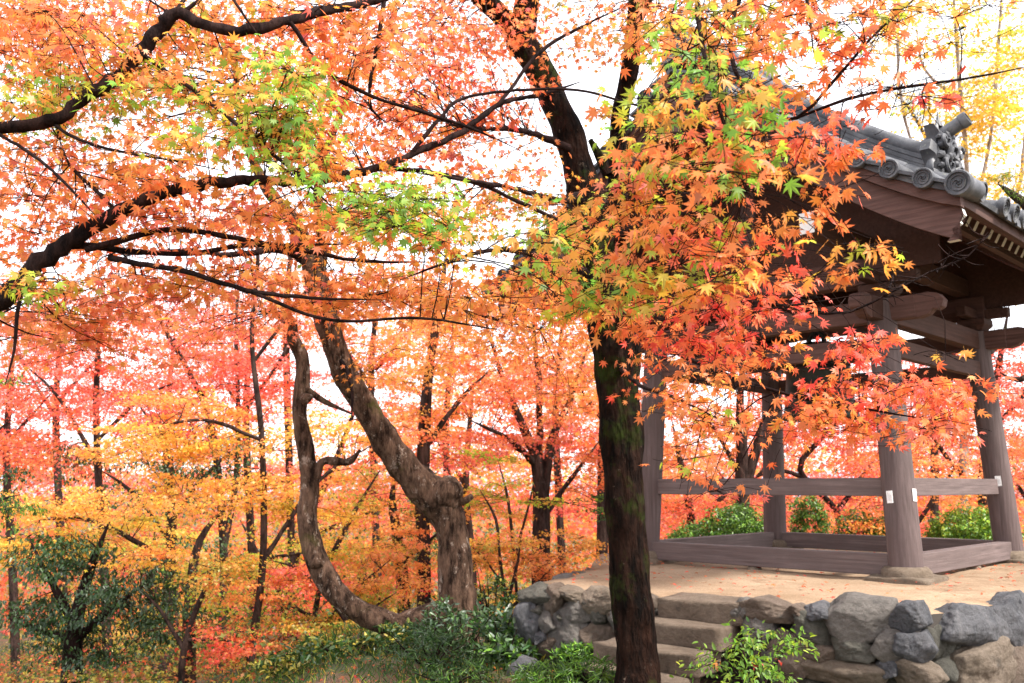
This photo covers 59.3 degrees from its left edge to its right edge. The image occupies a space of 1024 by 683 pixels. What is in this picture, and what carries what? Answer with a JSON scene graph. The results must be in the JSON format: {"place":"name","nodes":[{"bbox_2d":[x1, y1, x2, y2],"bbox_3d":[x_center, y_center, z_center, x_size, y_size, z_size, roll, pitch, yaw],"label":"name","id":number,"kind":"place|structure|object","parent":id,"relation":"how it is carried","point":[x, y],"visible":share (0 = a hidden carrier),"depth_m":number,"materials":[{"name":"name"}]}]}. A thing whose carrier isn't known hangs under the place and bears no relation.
{"place":"outdoors","nodes":[
{"label":"outdoors","id":0,"kind":"place"},
{"bbox_2d":[0,496,1023,682],"bbox_3d":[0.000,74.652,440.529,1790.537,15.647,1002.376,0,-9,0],"label":"ground","id":1,"kind":"structure","parent":0,"point":[336,673],"depth_m":12.51,"materials":[{"name":"orange plant"}]},
{"bbox_2d":[0,372,52,535],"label":"maple tree","id":2,"kind":"object","parent":1,"relation":"on","point":[4,505],"visible":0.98,"depth_m":9.82,"materials":[{"name":"orange plant"}]},
{"bbox_2d":[0,322,127,682],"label":"maple tree","id":3,"kind":"object","parent":1,"relation":"on","point":[13,587],"visible":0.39,"depth_m":23.66,"materials":[{"name":"red plant"}]},
{"bbox_2d":[0,291,151,631],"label":"maple tree","id":4,"kind":"object","parent":1,"relation":"on","point":[59,492],"visible":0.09,"depth_m":31.72,"materials":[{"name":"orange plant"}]},
{"bbox_2d":[0,522,230,682],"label":"camellia tree","id":5,"kind":"object","parent":1,"relation":"on","point":[77,628],"visible":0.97,"depth_m":11.89,"materials":[{"name":"green plant"}]},
{"bbox_2d":[0,272,252,682],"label":"maple tree","id":6,"kind":"object","parent":1,"relation":"on","point":[97,398],"visible":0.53,"depth_m":16.80,"materials":[{"name":"red plant"}]},
{"bbox_2d":[26,508,246,677],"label":"maple tree","id":7,"kind":"object","parent":1,"relation":"on","point":[128,546],"visible":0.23,"depth_m":25.17,"materials":[{"name":"orange plant"}]},
{"bbox_2d":[0,425,280,682],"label":"maple tree","id":8,"kind":"object","parent":1,"relation":"on","point":[172,519],"visible":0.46,"depth_m":17.60,"materials":[{"name":"orange plant"}]},
{"bbox_2d":[44,535,285,682],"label":"maple tree","id":9,"kind":"object","parent":1,"relation":"on","point":[247,649],"visible":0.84,"depth_m":11.02,"materials":[{"name":"orange plant"}]},
{"bbox_2d":[58,309,289,665],"bbox_3d":[-9.594,4.352,25.284,7.473,10.575,6.471,0,-9,0],"label":"maple tree","id":10,"kind":"object","parent":1,"relation":"on","point":[145,412],"visible":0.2,"depth_m":25.05,"materials":[{"name":"red plant"}]},
{"bbox_2d":[0,483,376,682],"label":"maple tree","id":11,"kind":"object","parent":1,"relation":"on","point":[76,507],"visible":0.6,"depth_m":13.47,"materials":[{"name":"orange plant"}]},
{"bbox_2d":[67,260,347,675],"bbox_3d":[-6.477,2.619,18.617,6.277,9.209,4.552,-5,-10,30],"label":"maple tree","id":12,"kind":"object","parent":1,"relation":"on","point":[271,388],"visible":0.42,"depth_m":18.77,"materials":[{"name":"red plant"}]},
{"bbox_2d":[117,290,355,643],"bbox_3d":[-8.011,4.366,27.776,7.217,12.232,7.853,6,-11,-35],"label":"maple tree","id":13,"kind":"object","parent":1,"relation":"on","point":[249,515],"visible":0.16,"depth_m":27.59,"materials":[{"name":"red plant"}]},
{"bbox_2d":[65,171,410,667],"bbox_3d":[-3.752,0.897,12.065,4.806,6.930,3.524,0,-9,0],"label":"maple tree","id":14,"kind":"object","parent":1,"relation":"on","point":[263,480],"visible":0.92,"depth_m":11.70,"materials":[{"name":"orange plant"}]},
{"bbox_2d":[0,567,514,682],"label":"slope undergrowth","id":15,"kind":"object","parent":1,"relation":"on","point":[50,669],"visible":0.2,"depth_m":12.53,"materials":[{"name":"brown plant"}]},
{"bbox_2d":[174,189,383,642],"bbox_3d":[-7.955,2.926,30.012,8.983,16.294,6.594,0,-9,0],"label":"maple tree","id":16,"kind":"object","parent":1,"relation":"on","point":[291,526],"visible":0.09,"depth_m":29.99,"materials":[{"name":"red plant"}]},
{"bbox_2d":[248,651,320,681],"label":"undergrowth plant","id":17,"kind":"object","parent":1,"relation":"on","point":[285,663],"visible":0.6,"depth_m":9.27,"materials":[{"name":"green plant"}]},
{"bbox_2d":[205,559,433,677],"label":"maple tree","id":18,"kind":"object","parent":1,"relation":"on","point":[299,572],"visible":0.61,"depth_m":11.70,"materials":[{"name":"orange plant"}]},
{"bbox_2d":[271,631,371,669],"bbox_3d":[-1.847,3.033,8.791,0.977,0.380,0.949,0,-9,0],"label":"undergrowth plant","id":19,"kind":"object","parent":1,"relation":"on","point":[314,646],"visible":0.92,"depth_m":8.75,"materials":[{"name":"green plant"}]},
{"bbox_2d":[0,0,643,649],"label":"twisted maple tree","id":20,"kind":"object","parent":1,"relation":"on","point":[438,502],"visible":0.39,"depth_m":9.21,"materials":[{"name":"orange plant"}]},
{"bbox_2d":[0,0,645,391],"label":"maple tree","id":21,"kind":"object","parent":1,"relation":"on","point":[66,100],"visible":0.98,"depth_m":4.96,"materials":[{"name":"orange plant"}]},
{"bbox_2d":[175,380,482,675],"bbox_3d":[-4.430,4.443,20.455,7.331,7.210,4.625,-2,-9,10],"label":"maple tree","id":22,"kind":"object","parent":1,"relation":"on","point":[293,560],"visible":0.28,"depth_m":20.41,"materials":[{"name":"orange plant"}]},
{"bbox_2d":[263,554,432,653],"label":"maple tree","id":23,"kind":"object","parent":1,"relation":"on","point":[330,606],"visible":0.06,"depth_m":26.22,"materials":[{"name":"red plant"}]},
{"bbox_2d":[251,470,485,650],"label":"maple tree","id":24,"kind":"object","parent":1,"relation":"on","point":[392,555],"visible":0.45,"depth_m":13.02,"materials":[{"name":"orange plant"}]},
{"bbox_2d":[271,484,487,639],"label":"maple tree","id":25,"kind":"object","parent":1,"relation":"on","point":[394,509],"visible":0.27,"depth_m":15.08,"materials":[{"name":"orange plant"}]},
{"bbox_2d":[278,252,483,606],"bbox_3d":[-3.857,3.564,26.795,6.611,13.220,6.376,0,-9,0],"label":"maple tree","id":26,"kind":"object","parent":1,"relation":"on","point":[371,338],"visible":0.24,"depth_m":26.89,"materials":[{"name":"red plant"}]},
{"bbox_2d":[349,617,420,655],"bbox_3d":[-1.227,2.985,9.055,0.727,0.392,0.793,8,-12,-40],"label":"undergrowth plant","id":27,"kind":"object","parent":1,"relation":"on","point":[368,638],"visible":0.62,"depth_m":8.88,"materials":[{"name":"green plant"}]},
{"bbox_2d":[318,257,535,606],"bbox_3d":[-1.586,1.688,14.270,4.142,7.229,3.108,0,-9,0],"label":"maple tree","id":28,"kind":"object","parent":1,"relation":"on","point":[427,437],"visible":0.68,"depth_m":14.15,"materials":[{"name":"orange plant"}]},
{"bbox_2d":[370,620,490,681],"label":"undergrowth plant","id":29,"kind":"object","parent":1,"relation":"on","point":[433,639],"visible":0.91,"depth_m":8.03,"materials":[{"name":"green plant"}]},
{"bbox_2d":[330,284,563,474],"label":"maple tree","id":30,"kind":"object","parent":1,"relation":"on","point":[401,372],"visible":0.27,"depth_m":23.93,"materials":[{"name":"orange plant"}]},
{"bbox_2d":[392,654,504,682],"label":"undergrowth plant","id":31,"kind":"object","parent":1,"relation":"on","point":[472,674],"visible":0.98,"depth_m":7.46,"materials":[{"name":"green plant"}]},
{"bbox_2d":[393,595,513,665],"bbox_3d":[-0.465,2.809,8.683,1.187,0.687,1.100,-6,-11,35],"label":"undergrowth plant","id":32,"kind":"object","parent":1,"relation":"on","point":[479,616],"visible":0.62,"depth_m":8.57,"materials":[{"name":"green plant"}]},
{"bbox_2d":[351,360,565,590],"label":"maple tree","id":33,"kind":"object","parent":1,"relation":"on","point":[465,479],"visible":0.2,"depth_m":29.48,"materials":[{"name":"orange plant"}]},
{"bbox_2d":[229,620,712,682],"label":"ground cover","id":34,"kind":"object","parent":1,"relation":"on","point":[351,676],"visible":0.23,"depth_m":8.18,"materials":[{"name":"green plant"}]},
{"bbox_2d":[363,299,603,583],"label":"maple tree","id":35,"kind":"object","parent":1,"relation":"on","point":[540,464],"visible":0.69,"depth_m":14.62,"materials":[{"name":"orange plant"}]},
{"bbox_2d":[477,567,518,633],"bbox_3d":[-0.208,2.878,9.889,0.658,0.797,0.632,0,-9,0],"label":"undergrowth plant","id":36,"kind":"object","parent":1,"relation":"on","point":[498,589],"visible":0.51,"depth_m":9.91,"materials":[{"name":"green plant"}]},
{"bbox_2d":[471,608,542,668],"bbox_3d":[-0.079,2.770,8.376,0.612,0.564,0.670,6,-11,-33],"label":"undergrowth plant","id":37,"kind":"object","parent":1,"relation":"on","point":[515,646],"visible":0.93,"depth_m":8.26,"materials":[{"name":"green plant"}]},
{"bbox_2d":[0,420,1023,666],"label":"distant wood","id":38,"kind":"object","parent":1,"relation":"on","point":[584,528],"visible":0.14,"depth_m":40.46,"materials":[{"name":"orange plant"}]},
{"bbox_2d":[425,490,608,624],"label":"maple sapling","id":39,"kind":"object","parent":1,"relation":"on","point":[482,551],"visible":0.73,"depth_m":10.87,"materials":[{"name":"orange plant"}]},
{"bbox_2d":[506,655,544,676],"bbox_3d":[0.126,2.916,7.965,0.373,0.262,0.257,0,-9,0],"label":"loose boulder","id":40,"kind":"object","parent":1,"relation":"on","point":[521,660],"visible":0.32,"depth_m":7.88,"materials":[{"name":"grey stone"}]},
{"bbox_2d":[449,448,605,599],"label":"maple sapling","id":41,"kind":"object","parent":1,"relation":"on","point":[498,498],"visible":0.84,"depth_m":12.27,"materials":[{"name":"orange plant"}]},
{"bbox_2d":[503,659,582,682],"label":"undergrowth plant","id":42,"kind":"object","parent":1,"relation":"on","point":[533,673],"visible":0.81,"depth_m":7.25,"materials":[{"name":"green plant"}]},
{"bbox_2d":[452,308,643,573],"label":"maple tree","id":43,"kind":"object","parent":1,"relation":"on","point":[559,524],"visible":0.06,"depth_m":25.62,"materials":[{"name":"orange plant"}]},
{"bbox_2d":[545,639,593,663],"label":"undergrowth plant","id":44,"kind":"object","parent":1,"relation":"on","point":[575,648],"visible":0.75,"depth_m":7.87,"materials":[{"name":"green plant"}]},
{"bbox_2d":[477,348,678,558],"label":"maple tree","id":45,"kind":"object","parent":1,"relation":"on","point":[602,536],"visible":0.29,"depth_m":18.55,"materials":[{"name":"orange plant"}]},
{"bbox_2d":[549,646,615,682],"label":"undergrowth plant","id":46,"kind":"object","parent":1,"relation":"on","point":[570,666],"visible":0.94,"depth_m":7.14,"materials":[{"name":"green plant"}]},
{"bbox_2d":[543,382,734,524],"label":"maple tree","id":47,"kind":"object","parent":1,"relation":"on","point":[664,452],"visible":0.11,"depth_m":26.05,"materials":[{"name":"orange plant"}]},
{"bbox_2d":[567,592,753,682],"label":"stone steps","id":48,"kind":"structure","parent":1,"relation":"on","point":[684,621],"depth_m":7.44,"materials":[{"name":"stone"}]},
{"bbox_2d":[305,0,1023,682],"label":"maple tree","id":49,"kind":"object","parent":1,"relation":"on","point":[609,308],"visible":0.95,"depth_m":4.42,"materials":[{"name":"orange plant"}]},
{"bbox_2d":[661,519,710,538],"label":"clipped shrub","id":50,"kind":"object","parent":1,"relation":"on","point":[692,529],"visible":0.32,"depth_m":17.04,"materials":[{"name":"green plant"}]},
{"bbox_2d":[581,355,800,517],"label":"maple tree","id":51,"kind":"object","parent":1,"relation":"on","point":[747,466],"visible":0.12,"depth_m":18.28,"materials":[{"name":"red plant"}]},
{"bbox_2d":[592,420,835,538],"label":"maple tree","id":52,"kind":"object","parent":1,"relation":"on","point":[688,512],"visible":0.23,"depth_m":21.31,"materials":[{"name":"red plant"}]},
{"bbox_2d":[696,500,763,536],"bbox_3d":[4.256,3.665,16.814,1.778,1.428,1.754,0,-9,0],"label":"clipped shrub","id":53,"kind":"object","parent":1,"relation":"on","point":[728,519],"visible":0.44,"depth_m":16.65,"materials":[{"name":"green plant"}]},
{"bbox_2d":[669,616,819,682],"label":"nandina shrub","id":54,"kind":"object","parent":1,"relation":"on","point":[767,672],"visible":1,"depth_m":6.06,"materials":[{"name":"green shrub leaf"},{"name":"thin woody stem bark"}]},
{"bbox_2d":[664,392,851,507],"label":"maple tree","id":55,"kind":"object","parent":1,"relation":"on","point":[753,498],"visible":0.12,"depth_m":29.58,"materials":[{"name":"red plant"}]},
{"bbox_2d":[512,548,1023,682],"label":"stone platform","id":56,"kind":"structure","parent":1,"relation":"on","point":[866,631],"depth_m":7.33,"materials":[{"name":"rough grey stone"},{"name":"sand"}]},
{"bbox_2d":[481,19,1023,585],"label":"bell pavilion","id":57,"kind":"structure","parent":56,"relation":"on","point":[925,199],"depth_m":10.17,"materials":[{"name":"brown wood"}]},
{"bbox_2d":[782,331,859,421],"bbox_3d":[3.980,0.430,11.698,0.956,1.175,0.956,-9,-13,44],"label":"temple bell","id":58,"kind":"object","parent":57,"relation":"hanging from","point":[791,387],"visible":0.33,"depth_m":11.38,"materials":[{"name":"brown metal"}]},
{"bbox_2d":[786,495,831,533],"bbox_3d":[6.156,4.223,18.571,0.983,2.133,0.985,0,-9,0],"label":"clipped shrub","id":59,"kind":"object","parent":1,"relation":"on","point":[803,512],"visible":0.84,"depth_m":18.55,"materials":[{"name":"green plant"}]},
{"bbox_2d":[712,360,952,530],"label":"maple tree","id":60,"kind":"object","parent":1,"relation":"on","point":[830,503],"visible":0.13,"depth_m":20.71,"materials":[{"name":"red plant"}]},
{"bbox_2d":[826,505,885,535],"bbox_3d":[6.525,3.686,16.601,1.293,1.318,1.346,5,-10,-29],"label":"clipped shrub","id":61,"kind":"object","parent":1,"relation":"on","point":[856,516],"visible":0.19,"depth_m":16.49,"materials":[{"name":"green plant"}]},
{"bbox_2d":[760,440,1023,535],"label":"maple tree","id":62,"kind":"object","parent":1,"relation":"on","point":[925,463],"visible":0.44,"depth_m":16.07,"materials":[{"name":"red plant"}]},
{"bbox_2d":[795,392,1017,532],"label":"maple tree","id":63,"kind":"object","parent":1,"relation":"on","point":[872,475],"visible":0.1,"depth_m":30.38,"materials":[{"name":"red plant"}]},
{"bbox_2d":[860,0,1023,528],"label":"ginkgo tree","id":64,"kind":"object","parent":1,"relation":"on","point":[996,97],"visible":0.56,"depth_m":24.14,"materials":[{"name":"yellow ginkgo leaf"},{"name":"pale bark"}]},
{"bbox_2d":[866,306,1023,520],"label":"maple tree","id":65,"kind":"object","parent":1,"relation":"on","point":[1011,405],"visible":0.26,"depth_m":18.72,"materials":[{"name":"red plant"}]},
{"bbox_2d":[874,71,1021,531],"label":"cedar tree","id":66,"kind":"object","parent":1,"relation":"on","point":[934,508],"visible":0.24,"depth_m":27.19,"materials":[{"name":"plant"}]},
{"bbox_2d":[921,500,1023,539],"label":"clipped shrub","id":67,"kind":"object","parent":1,"relation":"on","point":[974,525],"visible":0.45,"depth_m":15.88,"materials":[{"name":"green plant"}]},
{"bbox_2d":[939,386,1023,514],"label":"maple tree","id":68,"kind":"object","parent":1,"relation":"on","point":[1020,490],"visible":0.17,"depth_m":26.64,"materials":[{"name":"red plant"}]},
{"bbox_2d":[980,168,1023,382],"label":"pine tree","id":69,"kind":"object","parent":1,"relation":"on","point":[1016,197],"visible":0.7,"depth_m":13.46,"materials":[{"name":"pine needles"},{"name":"grey brown bark"}]},
{"bbox_2d":[0,472,1023,497],"bbox_3d":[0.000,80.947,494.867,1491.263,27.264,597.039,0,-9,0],"label":"hills","id":70,"kind":"structure","parent":0,"point":[356,483],"depth_m":603.28,"materials":[{"name":"orange plant"}]},
{"bbox_2d":[0,0,1023,478],"label":"sky","id":71,"kind":"structure","parent":0,"point":[608,76],"materials":[{"name":"white"}]},
{"bbox_2d":[236,549,1022,682],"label":"fallen leaves","id":72,"kind":"object","parent":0,"point":[354,667],"visible":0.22,"depth_m":8.61,"materials":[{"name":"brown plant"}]}
]}

